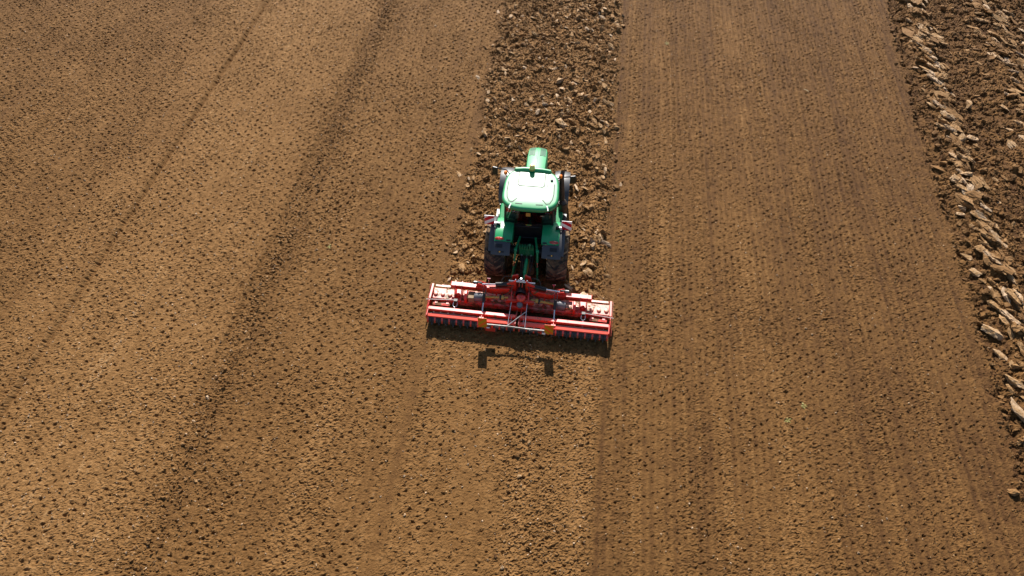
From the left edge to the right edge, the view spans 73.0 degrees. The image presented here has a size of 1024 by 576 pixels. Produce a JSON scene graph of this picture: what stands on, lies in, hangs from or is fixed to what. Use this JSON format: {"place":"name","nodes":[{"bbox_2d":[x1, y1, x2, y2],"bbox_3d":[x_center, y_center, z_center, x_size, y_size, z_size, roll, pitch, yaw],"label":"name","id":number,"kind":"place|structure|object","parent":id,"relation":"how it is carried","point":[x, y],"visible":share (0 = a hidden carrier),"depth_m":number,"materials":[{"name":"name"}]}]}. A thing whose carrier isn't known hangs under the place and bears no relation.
{"place":"outdoors","nodes":[
{"label":"outdoors","id":0,"kind":"place"},
{"bbox_2d":[0,0,1023,575],"bbox_3d":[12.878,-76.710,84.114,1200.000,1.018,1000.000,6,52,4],"label":"field","id":1,"kind":"structure","parent":0,"point":[646,494],"depth_m":23.66,"materials":[{"name":"soil"}]},
{"bbox_2d":[459,263,464,271],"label":"soil clod","id":2,"kind":"object","parent":1,"relation":"on","point":[461,267],"visible":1,"depth_m":24.42,"materials":[{"name":"brown soil"}]},
{"bbox_2d":[478,219,482,228],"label":"soil clod","id":3,"kind":"object","parent":1,"relation":"on","point":[480,223],"visible":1,"depth_m":25.68,"materials":[{"name":"brown soil"}]},
{"bbox_2d":[484,147,575,281],"bbox_3d":[0.692,-2.949,24.265,2.928,3.353,6.160,5,52,4],"label":"tractor","id":4,"kind":"object","parent":1,"relation":"on","point":[531,214],"visible":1,"depth_m":23.05,"materials":[{"name":"metal"}]},
{"bbox_2d":[425,274,613,342],"bbox_3d":[0.221,0.648,22.642,6.203,1.666,1.625,6,52,4],"label":"power harrow","id":5,"kind":"object","parent":4,"relation":"attached to","point":[553,302],"visible":1,"depth_m":22.71,"materials":[{"name":"red paint"}]},
{"bbox_2d":[440,0,627,313],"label":"strip clods","id":6,"kind":"object","parent":1,"relation":"on","point":[572,84],"visible":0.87,"depth_m":29.74,"materials":[{"name":"soil"}]},
{"bbox_2d":[556,78,562,83],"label":"soil clod","id":7,"kind":"object","parent":1,"relation":"on","point":[559,80],"visible":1,"depth_m":31.13,"materials":[{"name":"beige soil"}]},
{"bbox_2d":[555,118,566,127],"bbox_3d":[2.079,-7.018,29.317,0.290,0.223,0.672,-31,58,-22],"label":"soil clod","id":8,"kind":"object","parent":1,"relation":"on","point":[561,122],"visible":1,"depth_m":29.24,"materials":[{"name":"beige soil"}]},
{"bbox_2d":[567,97,571,104],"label":"soil clod","id":9,"kind":"object","parent":1,"relation":"on","point":[569,101],"visible":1,"depth_m":30.20,"materials":[{"name":"beige soil"}]},
{"bbox_2d":[568,118,576,124],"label":"soil clod","id":10,"kind":"object","parent":1,"relation":"on","point":[571,121],"visible":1,"depth_m":29.34,"materials":[{"name":"brown soil"}]},
{"bbox_2d":[594,235,600,242],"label":"soil clod","id":11,"kind":"object","parent":1,"relation":"on","point":[597,238],"visible":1,"depth_m":25.18,"materials":[{"name":"brown soil"}]},
{"bbox_2d":[940,111,954,119],"bbox_3d":[18.405,-7.277,29.254,0.279,0.263,0.752,-33,59,-23],"label":"soil clod","id":12,"kind":"object","parent":1,"relation":"on","point":[948,116],"visible":1,"depth_m":29.15,"materials":[{"name":"beige soil"}]},
{"bbox_2d":[885,0,1023,527],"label":"furrow clods","id":13,"kind":"object","parent":1,"relation":"on","point":[965,201],"visible":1,"depth_m":28.77,"materials":[{"name":"soil"}]},
{"bbox_2d":[958,133,965,141],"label":"soil clod","id":14,"kind":"object","parent":1,"relation":"on","point":[962,137],"visible":0.95,"depth_m":28.57,"materials":[{"name":"beige soil"}]},
{"bbox_2d":[960,253,972,260],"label":"soil clod","id":15,"kind":"object","parent":1,"relation":"on","point":[967,257],"visible":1,"depth_m":24.88,"materials":[{"name":"brown soil"}]},
{"bbox_2d":[966,100,972,107],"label":"soil clod","id":16,"kind":"object","parent":1,"relation":"on","point":[969,103],"visible":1,"depth_m":30.13,"materials":[{"name":"beige soil"}]},
{"bbox_2d":[969,268,981,276],"bbox_3d":[16.316,-0.550,24.383,0.261,0.228,0.413,-25,56,-19],"label":"soil clod","id":17,"kind":"object","parent":1,"relation":"on","point":[975,272],"visible":1,"depth_m":24.32,"materials":[{"name":"brown soil"}]},
{"bbox_2d":[970,209,986,219],"bbox_3d":[17.438,-2.722,25.785,0.250,0.254,0.687,-28,57,-20],"label":"soil clod","id":18,"kind":"object","parent":1,"relation":"on","point":[979,214],"visible":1,"depth_m":25.72,"materials":[{"name":"brown soil"}]},
{"bbox_2d":[981,324,1003,340],"bbox_3d":[15.841,1.440,22.808,0.308,0.222,0.727,-32,58,-22],"label":"soil clod","id":19,"kind":"object","parent":1,"relation":"on","point":[994,333],"visible":1,"depth_m":22.75,"materials":[{"name":"brown soil"}]},
{"bbox_2d":[988,229,1000,241],"bbox_3d":[17.488,-1.889,25.069,0.208,0.216,0.717,-4,52,-3],"label":"soil clod","id":20,"kind":"object","parent":1,"relation":"on","point":[995,235],"visible":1,"depth_m":25.01,"materials":[{"name":"beige soil"}]},
{"bbox_2d":[992,349,1007,361],"bbox_3d":[15.773,2.221,22.319,0.250,0.190,0.666,-29,57,-21],"label":"soil clod","id":21,"kind":"object","parent":1,"relation":"on","point":[1000,355],"visible":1,"depth_m":22.29,"materials":[{"name":"brown soil"}]},
{"bbox_2d":[1006,274,1016,284],"bbox_3d":[17.278,-0.432,24.090,0.197,0.240,0.911,-10,53,-8],"label":"soil clod","id":22,"kind":"object","parent":1,"relation":"on","point":[1010,277],"visible":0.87,"depth_m":23.94,"materials":[{"name":"brown soil"}]},
{"bbox_2d":[1005,93,1017,97],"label":"soil clod","id":23,"kind":"object","parent":1,"relation":"on","point":[1013,95],"visible":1,"depth_m":30.18,"materials":[{"name":"brown soil"}]},
{"bbox_2d":[1004,374,1023,388],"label":"soil clod","id":24,"kind":"object","parent":1,"relation":"on","point":[1013,381],"visible":1,"depth_m":21.56,"materials":[{"name":"brown soil"}]},
{"bbox_2d":[1010,397,1023,421],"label":"soil clod","id":25,"kind":"object","parent":1,"relation":"on","point":[1017,409],"visible":1,"depth_m":20.93,"materials":[{"name":"brown soil"}]}
]}

